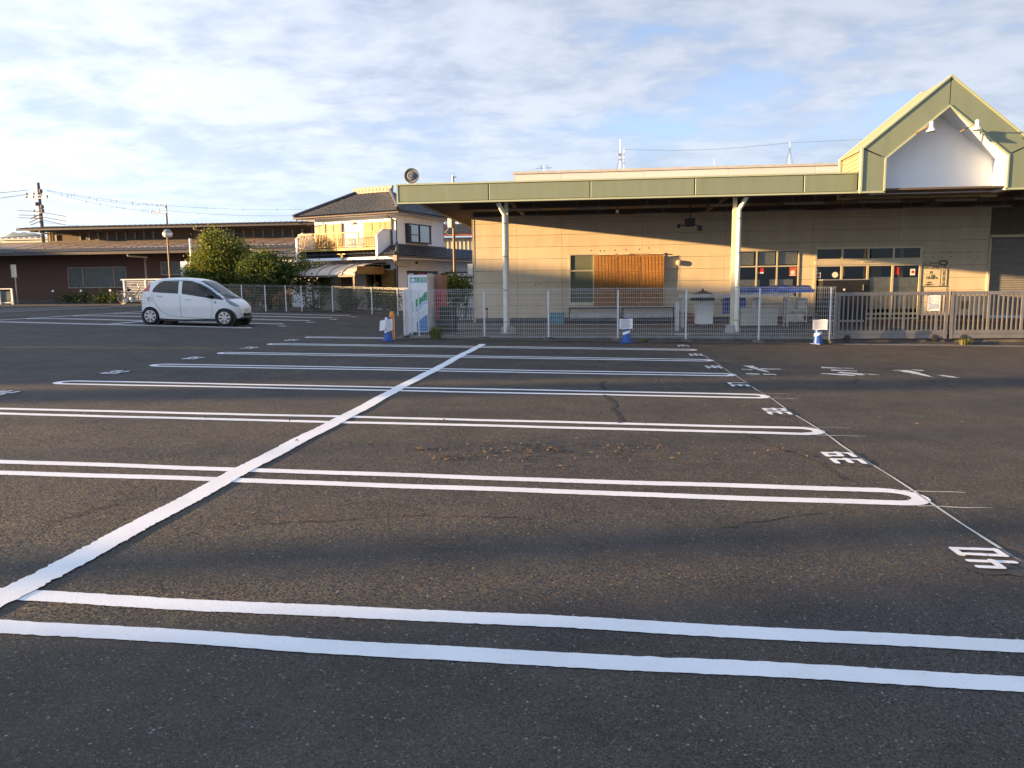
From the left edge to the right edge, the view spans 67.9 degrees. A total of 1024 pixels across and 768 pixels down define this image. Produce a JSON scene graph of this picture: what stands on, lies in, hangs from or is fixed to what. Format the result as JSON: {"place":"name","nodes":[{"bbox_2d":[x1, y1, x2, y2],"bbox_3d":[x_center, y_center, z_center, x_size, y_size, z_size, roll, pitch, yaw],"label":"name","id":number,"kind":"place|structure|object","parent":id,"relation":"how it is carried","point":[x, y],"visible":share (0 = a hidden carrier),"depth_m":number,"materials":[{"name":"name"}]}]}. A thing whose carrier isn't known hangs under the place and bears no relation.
{"place":"outdoors","nodes":[
{"label":"outdoors","id":0,"kind":"place"},
{"bbox_2d":[0,232,45,242],"bbox_3d":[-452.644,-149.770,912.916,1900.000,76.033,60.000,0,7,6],"label":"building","id":1,"kind":"structure","parent":0,"point":[15,234],"depth_m":953.86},
{"bbox_2d":[180,239,192,277],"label":"white pillar","id":2,"kind":"structure","parent":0,"point":[183,263],"depth_m":45.95,"materials":[{"name":"metal"}]},
{"bbox_2d":[0,302,1023,767],"bbox_3d":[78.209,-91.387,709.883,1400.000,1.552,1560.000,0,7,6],"label":"parking lot","id":3,"kind":"structure","parent":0,"point":[222,546],"depth_m":4.33,"materials":[{"name":"asphalt"}]},
{"bbox_2d":[0,288,13,303],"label":"sheet barrier","id":4,"kind":"object","parent":3,"relation":"on","point":[7,297],"visible":1,"depth_m":51.70,"materials":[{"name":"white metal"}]},
{"bbox_2d":[10,265,17,303],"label":"notice board","id":5,"kind":"object","parent":3,"relation":"on","point":[13,272],"visible":0.94,"depth_m":52.46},
{"bbox_2d":[18,182,65,242],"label":"utility pole","id":6,"kind":"object","parent":3,"relation":"on","point":[40,205],"visible":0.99,"depth_m":78.93,"materials":[{"name":"concrete"}]},
{"bbox_2d":[0,237,123,248],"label":"building","id":7,"kind":"structure","parent":3,"relation":"on","point":[13,240],"depth_m":84.91,"materials":[{"name":"metal"}]},
{"bbox_2d":[51,289,81,303],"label":"bush","id":8,"kind":"object","parent":3,"relation":"on","point":[66,299],"visible":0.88,"depth_m":53.62,"materials":[{"name":"green plant"}]},
{"bbox_2d":[74,287,95,303],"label":"bush","id":9,"kind":"object","parent":3,"relation":"on","point":[84,298],"visible":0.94,"depth_m":53.54,"materials":[{"name":"green plant"}]},
{"bbox_2d":[87,287,109,303],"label":"bush","id":10,"kind":"object","parent":3,"relation":"on","point":[100,299],"visible":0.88,"depth_m":53.35,"materials":[{"name":"green plant"}]},
{"bbox_2d":[103,287,123,303],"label":"bush","id":11,"kind":"object","parent":3,"relation":"on","point":[113,299],"visible":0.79,"depth_m":53.17,"materials":[{"name":"green plant"}]},
{"bbox_2d":[117,285,142,303],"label":"bicycle","id":12,"kind":"object","parent":3,"relation":"on","point":[128,290],"visible":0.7,"depth_m":50.59,"materials":[{"name":"metal"}]},
{"bbox_2d":[120,278,163,302],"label":"louvre fence","id":13,"kind":"object","parent":3,"relation":"on","point":[145,283],"visible":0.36,"depth_m":53.08,"materials":[{"name":"white metal"}]},
{"bbox_2d":[0,221,314,302],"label":"brick hall","id":14,"kind":"structure","parent":3,"relation":"on","point":[93,258],"depth_m":56.48,"materials":[{"name":"brick"}]},
{"bbox_2d":[79,233,88,239],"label":"window","id":15,"kind":"structure","parent":14,"relation":"in","point":[80,234],"depth_m":60.08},
{"bbox_2d":[88,233,97,239],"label":"window","id":16,"kind":"structure","parent":14,"relation":"in","point":[90,235],"depth_m":60.01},
{"bbox_2d":[67,267,126,287],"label":"window","id":17,"kind":"structure","parent":14,"relation":"in","point":[86,277],"depth_m":56.19,"materials":[{"name":"glass"}]},
{"bbox_2d":[97,233,106,239],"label":"window","id":18,"kind":"structure","parent":14,"relation":"in","point":[98,234],"depth_m":59.92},
{"bbox_2d":[106,232,115,239],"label":"window","id":19,"kind":"structure","parent":14,"relation":"in","point":[108,237],"depth_m":59.83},
{"bbox_2d":[116,232,124,239],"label":"window","id":20,"kind":"structure","parent":14,"relation":"in","point":[121,235],"depth_m":59.74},
{"bbox_2d":[125,232,133,239],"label":"window","id":21,"kind":"structure","parent":14,"relation":"in","point":[129,236],"depth_m":59.65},
{"bbox_2d":[134,232,143,238],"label":"window","id":22,"kind":"structure","parent":14,"relation":"in","point":[135,237],"depth_m":59.57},
{"bbox_2d":[143,232,152,238],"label":"window","id":23,"kind":"structure","parent":14,"relation":"in","point":[144,233],"depth_m":59.50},
{"bbox_2d":[152,231,162,238],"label":"window","id":24,"kind":"structure","parent":14,"relation":"in","point":[159,236],"depth_m":59.41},
{"bbox_2d":[160,261,180,274],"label":"window","id":25,"kind":"structure","parent":14,"relation":"in","point":[174,266],"depth_m":55.47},
{"bbox_2d":[243,230,252,236],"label":"window","id":26,"kind":"structure","parent":14,"relation":"in","point":[244,232],"depth_m":58.60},
{"bbox_2d":[252,229,261,236],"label":"window","id":27,"kind":"structure","parent":14,"relation":"in","point":[253,230],"depth_m":58.52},
{"bbox_2d":[262,229,271,236],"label":"window","id":28,"kind":"structure","parent":14,"relation":"in","point":[263,235],"depth_m":58.42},
{"bbox_2d":[272,229,281,236],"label":"window","id":29,"kind":"structure","parent":14,"relation":"in","point":[273,230],"depth_m":58.33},
{"bbox_2d":[282,229,291,236],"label":"window","id":30,"kind":"structure","parent":14,"relation":"in","point":[283,230],"depth_m":58.26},
{"bbox_2d":[292,229,301,235],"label":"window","id":31,"kind":"structure","parent":14,"relation":"in","point":[293,231],"depth_m":58.18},
{"bbox_2d":[151,203,167,223],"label":"utility pole","id":32,"kind":"object","parent":3,"relation":"on","point":[165,205],"visible":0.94,"depth_m":98.33,"materials":[{"name":"metal"}]},
{"bbox_2d":[162,229,172,277],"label":"street lamp","id":33,"kind":"object","parent":3,"relation":"on","point":[167,233],"visible":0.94,"depth_m":48.90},
{"bbox_2d":[142,278,251,325],"bbox_3d":[-10.895,-2.848,26.390,3.530,1.667,1.807,2,8,5],"label":"parked car","id":34,"kind":"object","parent":3,"relation":"on","point":[170,300],"visible":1,"depth_m":25.74,"materials":[{"name":"white metal"}]},
{"bbox_2d":[176,222,255,290],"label":"garden tree","id":35,"kind":"object","parent":3,"relation":"on","point":[208,263],"visible":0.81,"depth_m":40.86,"materials":[{"name":"green plant"}]},
{"bbox_2d":[229,283,295,309],"bbox_3d":[-13.303,-4.297,39.702,4.330,2.006,1.766,0,7,6],"label":"garden shrub","id":36,"kind":"object","parent":3,"relation":"on","point":[251,297],"visible":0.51,"depth_m":39.62,"materials":[{"name":"green plant"}]},
{"bbox_2d":[231,243,307,309],"bbox_3d":[-12.809,-5.622,40.070,3.722,3.510,3.167,-5,8,-28],"label":"garden tree","id":37,"kind":"object","parent":3,"relation":"on","point":[275,270],"visible":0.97,"depth_m":39.58,"materials":[{"name":"green plant"}]},
{"bbox_2d":[289,250,314,308],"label":"garden tree","id":38,"kind":"object","parent":3,"relation":"on","point":[304,285],"visible":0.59,"depth_m":41.10,"materials":[{"name":"green plant"}]},
{"bbox_2d":[223,284,408,315],"bbox_3d":[-8.909,-4.207,37.491,12.323,1.620,2.582,2,8,22],"label":"garden fence","id":39,"kind":"object","parent":3,"relation":"on","point":[369,306],"visible":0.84,"depth_m":38.31,"materials":[{"name":"white metal"}]},
{"bbox_2d":[299,259,334,309],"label":"garden tree","id":40,"kind":"object","parent":3,"relation":"on","point":[318,281],"visible":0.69,"depth_m":41.17,"materials":[{"name":"green plant"}]},
{"bbox_2d":[284,262,385,311],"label":"carport","id":41,"kind":"object","parent":3,"relation":"on","point":[342,270],"visible":0.73,"depth_m":40.25,"materials":[{"name":"plastic"}]},
{"bbox_2d":[321,277,351,309],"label":"storage shed","id":42,"kind":"structure","parent":3,"relation":"on","point":[336,280],"depth_m":41.56,"materials":[{"name":"metal"}]},
{"bbox_2d":[341,277,351,308],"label":"door","id":43,"kind":"structure","parent":42,"relation":"in","point":[347,279],"depth_m":41.36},
{"bbox_2d":[336,277,357,310],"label":"garden shrub","id":44,"kind":"object","parent":3,"relation":"on","point":[346,283],"visible":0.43,"depth_m":40.49,"materials":[{"name":"green plant"}]},
{"bbox_2d":[298,287,403,314],"bbox_3d":[-8.137,-4.194,38.913,6.834,1.559,1.902,3,8,29],"label":"garden shrub","id":45,"kind":"object","parent":3,"relation":"on","point":[351,303],"visible":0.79,"depth_m":39.27,"materials":[{"name":"green plant"}]},
{"bbox_2d":[269,185,472,310],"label":"house","id":46,"kind":"structure","parent":3,"relation":"on","point":[374,224],"depth_m":42.51,"materials":[{"name":"paint"}]},
{"bbox_2d":[366,270,393,308],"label":"sliding window","id":47,"kind":"structure","parent":46,"relation":"in","point":[372,279],"depth_m":42.23,"materials":[{"name":"black glass"}]},
{"bbox_2d":[405,223,431,243],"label":"window","id":48,"kind":"structure","parent":46,"relation":"in","point":[414,233],"depth_m":42.77,"materials":[{"name":"grey glass"}]},
{"bbox_2d":[407,271,437,287],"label":"window","id":49,"kind":"structure","parent":46,"relation":"in","point":[408,272],"depth_m":43.52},
{"bbox_2d":[358,283,396,312],"bbox_3d":[-6.837,-4.408,39.223,2.241,1.794,1.774,0,7,6],"label":"garden shrub","id":50,"kind":"object","parent":3,"relation":"on","point":[375,299],"visible":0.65,"depth_m":39.19,"materials":[{"name":"green plant"}]},
{"bbox_2d":[381,317,395,340],"bbox_3d":[-3.262,-1.451,20.003,0.269,0.630,0.269,-7,9,-38],"label":"traffic cone","id":51,"kind":"object","parent":3,"relation":"on","point":[388,335],"visible":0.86,"depth_m":19.93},
{"bbox_2d":[379,317,392,330],"bbox_3d":[-3.300,-1.570,19.873,0.363,0.370,0.085,3,8,25],"label":"paper notice","id":52,"kind":"object","parent":51,"relation":"attached to","point":[386,324],"visible":1,"depth_m":19.84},
{"bbox_2d":[389,311,394,339],"bbox_3d":[-3.223,-1.572,20.440,0.148,0.770,0.144,0,7,6],"label":"bollard","id":53,"kind":"object","parent":3,"relation":"on","point":[391,315],"visible":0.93,"depth_m":20.38,"materials":[{"name":"orange plastic"}]},
{"bbox_2d":[408,275,434,333],"bbox_3d":[-2.749,-2.415,23.066,0.585,1.775,0.913,0,7,6],"label":"sign board","id":54,"kind":"object","parent":3,"relation":"on","point":[423,284],"visible":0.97,"depth_m":22.65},
{"bbox_2d":[433,275,446,329],"bbox_3d":[-2.505,-2.550,24.027,0.760,1.790,0.920,0,7,6],"label":"vending machine","id":55,"kind":"object","parent":3,"relation":"on","point":[440,286],"visible":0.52,"depth_m":23.57,"materials":[{"name":"metal"}]},
{"bbox_2d":[445,218,459,304],"bbox_3d":[-2.613,-5.163,34.096,0.751,4.550,0.213,1,7,10],"label":"light pole","id":56,"kind":"object","parent":3,"relation":"on","point":[450,223],"visible":0.49,"depth_m":33.88,"materials":[{"name":"white metal"}]},
{"bbox_2d":[437,271,472,318],"bbox_3d":[-2.286,-3.883,33.603,2.314,2.130,1.650,0,7,6],"label":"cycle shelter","id":57,"kind":"object","parent":3,"relation":"on","point":[460,277],"visible":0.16,"depth_m":32.67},
{"bbox_2d":[440,268,472,320],"bbox_3d":[-2.299,-3.670,31.219,1.868,2.195,1.728,-2,8,-11],"label":"garden shrub","id":58,"kind":"object","parent":3,"relation":"on","point":[455,284],"visible":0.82,"depth_m":31.00,"materials":[{"name":"green plant"}]},
{"bbox_2d":[444,224,471,249],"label":"outbuilding","id":59,"kind":"structure","parent":3,"relation":"on","point":[465,243],"depth_m":54.89,"materials":[{"name":"tile"}]},
{"bbox_2d":[457,293,472,319],"bbox_3d":[-2.048,-3.295,31.884,1.650,1.200,0.060,0,7,6],"label":"lattice fence","id":60,"kind":"object","parent":3,"relation":"on","point":[467,308],"visible":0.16,"depth_m":31.86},
{"bbox_2d":[205,404,963,467],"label":"dry leaves","id":61,"kind":"object","parent":3,"relation":"on","point":[529,450],"visible":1,"depth_m":6.91,"materials":[{"name":"plant"}]},
{"bbox_2d":[395,337,842,344],"bbox_3d":[2.530,-1.175,20.492,12.050,0.204,0.750,0,7,6],"label":"dirt strip","id":62,"kind":"object","parent":3,"relation":"on","point":[610,340],"visible":0.9,"depth_m":20.45,"materials":[{"name":"soil"}]},
{"bbox_2d":[428,325,443,338],"bbox_3d":[-2.056,-1.421,20.775,0.576,0.393,0.603,-7,10,-41],"label":"weed tuft","id":63,"kind":"object","parent":62,"relation":"on","point":[435,333],"visible":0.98,"depth_m":20.72,"materials":[{"name":"green plant"}]},
{"bbox_2d":[400,286,835,342],"bbox_3d":[2.714,-1.956,21.286,11.842,1.545,1.857,0,7,6],"label":"fence","id":64,"kind":"object","parent":62,"relation":"on","point":[410,326],"visible":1,"depth_m":20.48,"materials":[{"name":"white metal"}]},
{"bbox_2d":[810,330,824,344],"bbox_3d":[7.916,-1.350,19.647,0.269,0.630,0.269,-7,9,-38],"label":"traffic cone","id":65,"kind":"object","parent":62,"relation":"on","point":[817,339],"visible":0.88,"depth_m":19.58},
{"bbox_2d":[812,319,827,329],"bbox_3d":[7.886,-1.518,19.457,0.360,0.274,0.020,0,7,7],"label":"paper notice","id":66,"kind":"object","parent":65,"relation":"attached to","point":[821,324],"visible":1,"depth_m":19.46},
{"bbox_2d":[619,318,633,342],"bbox_3d":[2.981,-1.391,19.780,0.269,0.630,0.269,-7,9,-38],"label":"traffic cone","id":67,"kind":"object","parent":3,"relation":"on","point":[626,337],"visible":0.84,"depth_m":19.71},
{"bbox_2d":[619,319,632,328],"bbox_3d":[2.940,-1.550,19.591,0.340,0.274,0.019,0,7,4],"label":"paper notice","id":68,"kind":"object","parent":67,"relation":"attached to","point":[625,323],"visible":1,"depth_m":19.59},
{"bbox_2d":[396,74,1023,333],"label":"shop building","id":69,"kind":"structure","parent":3,"relation":"on","point":[964,245],"depth_m":27.34,"materials":[{"name":"metal"}]},
{"bbox_2d":[404,168,418,183],"bbox_3d":[-3.219,-6.504,24.395,0.490,0.836,0.170,0,7,6],"label":"round loudspeaker","id":70,"kind":"object","parent":69,"relation":"attached to","point":[411,175],"visible":0.94,"depth_m":24.33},
{"bbox_2d":[508,201,541,210],"bbox_3d":[0.346,-5.672,24.076,1.200,0.336,0.080,0,7,6],"label":"strip light","id":71,"kind":"object","parent":69,"relation":"attached to","point":[515,209],"visible":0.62,"depth_m":24.05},
{"bbox_2d":[510,210,543,217],"bbox_3d":[0.518,-5.994,26.551,1.200,0.336,0.080,0,7,6],"label":"strip light","id":72,"kind":"object","parent":69,"relation":"attached to","point":[517,216],"visible":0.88,"depth_m":26.54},
{"bbox_2d":[572,209,606,215],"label":"strip light","id":73,"kind":"object","parent":69,"relation":"attached to","point":[599,214],"visible":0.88,"depth_m":26.29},
{"bbox_2d":[594,255,616,305],"bbox_3d":[3.510,-3.898,28.568,0.883,1.899,0.058,0,7,6],"label":"bamboo blind","id":74,"kind":"object","parent":69,"relation":"hanging from","point":[613,264],"visible":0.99,"depth_m":28.57,"materials":[{"name":"wood"}]},
{"bbox_2d":[569,253,664,303],"bbox_3d":[3.943,-3.975,28.660,3.560,1.880,0.070,0,7,6],"label":"window","id":75,"kind":"structure","parent":69,"relation":"in","point":[581,266],"depth_m":28.76,"materials":[{"name":"wood"}]},
{"bbox_2d":[617,254,639,305],"bbox_3d":[4.370,-3.896,28.473,0.853,1.899,0.057,0,7,6],"label":"bamboo blind","id":76,"kind":"object","parent":69,"relation":"hanging from","point":[634,281],"visible":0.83,"depth_m":28.47,"materials":[{"name":"wood"}]},
{"bbox_2d":[640,254,663,304],"bbox_3d":[5.230,-3.893,28.379,0.884,1.902,0.058,0,7,6],"label":"bamboo blind","id":77,"kind":"object","parent":69,"relation":"hanging from","point":[658,259],"visible":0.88,"depth_m":28.38,"materials":[{"name":"wood"}]},
{"bbox_2d":[635,208,670,214],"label":"strip light","id":78,"kind":"object","parent":69,"relation":"attached to","point":[651,213],"visible":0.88,"depth_m":26.07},
{"bbox_2d":[677,205,701,230],"bbox_3d":[6.063,-5.690,25.980,0.830,0.920,0.300,0,7,6],"label":"loudspeaker","id":79,"kind":"object","parent":69,"relation":"hanging from","point":[689,222],"visible":0.94,"depth_m":25.91,"materials":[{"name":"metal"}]},
{"bbox_2d":[698,205,731,213],"bbox_3d":[6.959,-5.977,25.844,1.200,0.336,0.080,0,7,6],"label":"strip light","id":80,"kind":"object","parent":69,"relation":"attached to","point":[705,212],"visible":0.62,"depth_m":25.84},
{"bbox_2d":[710,196,749,205],"bbox_3d":[6.707,-5.655,23.377,1.200,0.336,0.080,0,7,6],"label":"strip light","id":81,"kind":"object","parent":69,"relation":"attached to","point":[723,204],"visible":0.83,"depth_m":23.37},
{"bbox_2d":[740,249,799,297],"bbox_3d":[9.340,-4.065,28.058,2.420,1.750,0.080,0,7,6],"label":"window","id":82,"kind":"structure","parent":69,"relation":"in","point":[747,256],"depth_m":28.01,"materials":[{"name":"glass"}]},
{"bbox_2d":[767,204,803,211],"bbox_3d":[9.206,-5.971,25.597,1.200,0.336,0.080,0,7,6],"label":"strip light","id":83,"kind":"object","parent":69,"relation":"attached to","point":[790,210],"visible":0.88,"depth_m":25.57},
{"bbox_2d":[783,195,824,204],"bbox_3d":[8.894,-5.649,23.137,1.200,0.336,0.080,0,7,6],"label":"strip light","id":84,"kind":"object","parent":69,"relation":"attached to","point":[810,202],"visible":0.88,"depth_m":23.11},
{"bbox_2d":[834,202,871,210],"bbox_3d":[11.392,-5.965,25.357,1.200,0.336,0.080,0,7,6],"label":"strip light","id":85,"kind":"object","parent":69,"relation":"attached to","point":[842,209],"visible":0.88,"depth_m":25.35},
{"bbox_2d":[813,246,922,319],"bbox_3d":[12.929,-3.669,27.681,3.720,2.640,0.125,0,7,6],"label":"entrance door","id":86,"kind":"structure","parent":69,"relation":"in","point":[876,284],"depth_m":27.63,"materials":[{"name":"metal"}]},
{"bbox_2d":[858,198,900,202],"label":"strip light","id":87,"kind":"object","parent":69,"relation":"attached to","point":[873,201],"visible":0.79,"depth_m":22.88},
{"bbox_2d":[915,121,936,133],"bbox_3d":[10.673,-6.586,19.542,0.249,0.255,0.600,-2,7,-8],"label":"spot lamp","id":88,"kind":"object","parent":69,"relation":"attached to","point":[931,128],"visible":1,"depth_m":19.34,"materials":[{"name":"white metal"}]},
{"bbox_2d":[934,197,977,200],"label":"strip light","id":89,"kind":"object","parent":69,"relation":"attached to","point":[950,199],"visible":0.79,"depth_m":22.66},
{"bbox_2d":[960,119,982,131],"bbox_3d":[11.766,-6.583,19.422,0.249,0.255,0.600,-2,7,-8],"label":"spot lamp","id":90,"kind":"object","parent":69,"relation":"attached to","point":[977,126],"visible":1,"depth_m":19.22,"materials":[{"name":"white metal"}]},
{"bbox_2d":[972,198,1011,207],"bbox_3d":[15.726,-5.953,24.881,1.200,0.336,0.080,0,7,6],"label":"strip light","id":91,"kind":"object","parent":69,"relation":"attached to","point":[981,206],"visible":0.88,"depth_m":24.88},
{"bbox_2d":[836,342,1023,344],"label":"gate rail","id":92,"kind":"object","parent":3,"relation":"on","point":[998,343],"depth_m":19.77,"materials":[{"name":"metal"}]},
{"bbox_2d":[833,291,949,340],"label":"sliding gate","id":93,"kind":"structure","parent":92,"relation":"on","point":[935,334],"depth_m":19.92,"materials":[{"name":"grey metal"}]},
{"bbox_2d":[927,295,939,310],"bbox_3d":[10.944,-2.099,19.719,0.300,0.409,0.027,0,7,7],"label":"paper notice","id":94,"kind":"object","parent":93,"relation":"attached to","point":[933,302],"visible":1,"depth_m":19.72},
{"bbox_2d":[948,291,1023,340],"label":"sliding gate","id":95,"kind":"structure","parent":92,"relation":"on","point":[953,332],"depth_m":19.66,"materials":[{"name":"grey metal"}]},
{"bbox_2d":[839,343,1023,346],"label":"concrete apron","id":96,"kind":"object","parent":3,"relation":"on","point":[932,345],"visible":0.88,"depth_m":19.49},
{"bbox_2d":[958,338,973,344],"bbox_3d":[11.716,-1.099,19.629,0.411,0.187,0.352,4,9,32],"label":"weed tuft","id":97,"kind":"object","parent":96,"relation":"on","point":[966,342],"visible":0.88,"depth_m":19.57,"materials":[{"name":"green plant"}]},
{"bbox_2d":[0,0,1023,246],"label":"sky","id":98,"kind":"structure","parent":0,"point":[270,107],"materials":[{"name":"blue"}]},
{"bbox_2d":[679,311,693,321],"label":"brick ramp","id":99,"kind":"structure","parent":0,"point":[690,318],"depth_m":27.39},
{"bbox_2d":[413,321,1023,341],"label":"forecourt","id":100,"kind":"structure","parent":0,"point":[573,330],"depth_m":22.64,"materials":[{"name":"concrete"}]},
{"bbox_2d":[438,306,457,332],"bbox_3d":[-1.955,-1.993,23.415,0.510,0.810,0.490,0,7,6],"label":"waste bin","id":101,"kind":"object","parent":100,"relation":"on","point":[446,321],"visible":0.89,"depth_m":23.20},
{"bbox_2d":[549,313,563,323],"bbox_3d":[1.632,-2.414,27.946,0.550,0.400,0.390,0,7,6],"label":"plastic crate","id":102,"kind":"object","parent":100,"relation":"on","point":[551,319],"visible":0.43,"depth_m":27.77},
{"bbox_2d":[568,307,619,323],"bbox_3d":[3.043,-2.548,28.194,1.880,0.570,0.600,0,7,6],"label":"display bench","id":103,"kind":"object","parent":100,"relation":"on","point":[593,313],"visible":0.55,"depth_m":27.95,"materials":[{"name":"metal"}]},
{"bbox_2d":[621,307,673,322],"bbox_3d":[4.991,-2.543,27.980,1.900,0.570,0.600,0,7,6],"label":"display bench","id":104,"kind":"object","parent":100,"relation":"on","point":[649,313],"visible":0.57,"depth_m":27.72,"materials":[{"name":"metal"}]},
{"bbox_2d":[674,302,687,334],"bbox_3d":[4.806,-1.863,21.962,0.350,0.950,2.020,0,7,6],"label":"gate post","id":105,"kind":"object","parent":100,"relation":"on","point":[676,318],"visible":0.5,"depth_m":22.82,"materials":[{"name":"metal"}]},
{"bbox_2d":[694,301,712,325],"bbox_3d":[6.409,-2.359,25.413,0.540,0.828,0.500,0,7,6],"label":"wheeled cabinet","id":106,"kind":"object","parent":100,"relation":"on","point":[700,319],"visible":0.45,"depth_m":25.18,"materials":[{"name":"white plastic"}]},
{"bbox_2d":[690,288,714,300],"bbox_3d":[6.398,-3.007,25.482,0.780,0.420,0.760,0,7,6],"label":"parasol","id":107,"kind":"object","parent":106,"relation":"on","point":[702,291],"visible":0.81,"depth_m":25.34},
{"bbox_2d":[677,293,793,327],"bbox_3d":[7.140,-2.365,24.470,3.560,1.070,0.600,0,7,6],"label":"folding table","id":108,"kind":"object","parent":100,"relation":"on","point":[728,295],"visible":0.7,"depth_m":24.18,"materials":[{"name":"metal"}]},
{"bbox_2d":[740,285,814,292],"bbox_3d":[8.437,-3.071,24.521,2.318,0.246,1.092,0,7,6],"label":"blue tarpaulin","id":109,"kind":"object","parent":108,"relation":"on","point":[803,288],"visible":0.66,"depth_m":24.09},
{"bbox_2d":[739,307,778,325],"bbox_3d":[8.081,-2.215,25.020,1.210,0.610,0.610,0,7,6],"label":"storage box","id":110,"kind":"object","parent":100,"relation":"on","point":[745,320],"visible":0.76,"depth_m":24.75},
{"bbox_2d":[721,297,746,313],"bbox_3d":[7.388,-2.646,25.376,0.786,0.568,0.515,0,7,6],"label":"blue tarpaulin","id":111,"kind":"object","parent":110,"relation":"on","point":[727,301],"visible":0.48,"depth_m":25.20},
{"bbox_2d":[782,298,807,325],"bbox_3d":[9.226,-2.348,24.774,0.680,0.910,0.488,0,7,6],"label":"hand cart","id":112,"kind":"object","parent":100,"relation":"on","point":[799,303],"visible":0.75,"depth_m":24.63,"materials":[{"name":"metal"}]},
{"bbox_2d":[817,279,869,321],"bbox_3d":[11.489,-2.902,26.401,1.540,1.460,0.550,0,7,6],"label":"steel cabinet","id":113,"kind":"object","parent":100,"relation":"on","point":[850,285],"visible":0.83,"depth_m":26.16,"materials":[{"name":"grey metal"}]},
{"bbox_2d":[777,318,1023,322],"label":"entrance floor","id":114,"kind":"structure","parent":100,"relation":"on","point":[928,320],"depth_m":26.28,"materials":[{"name":"concrete"}]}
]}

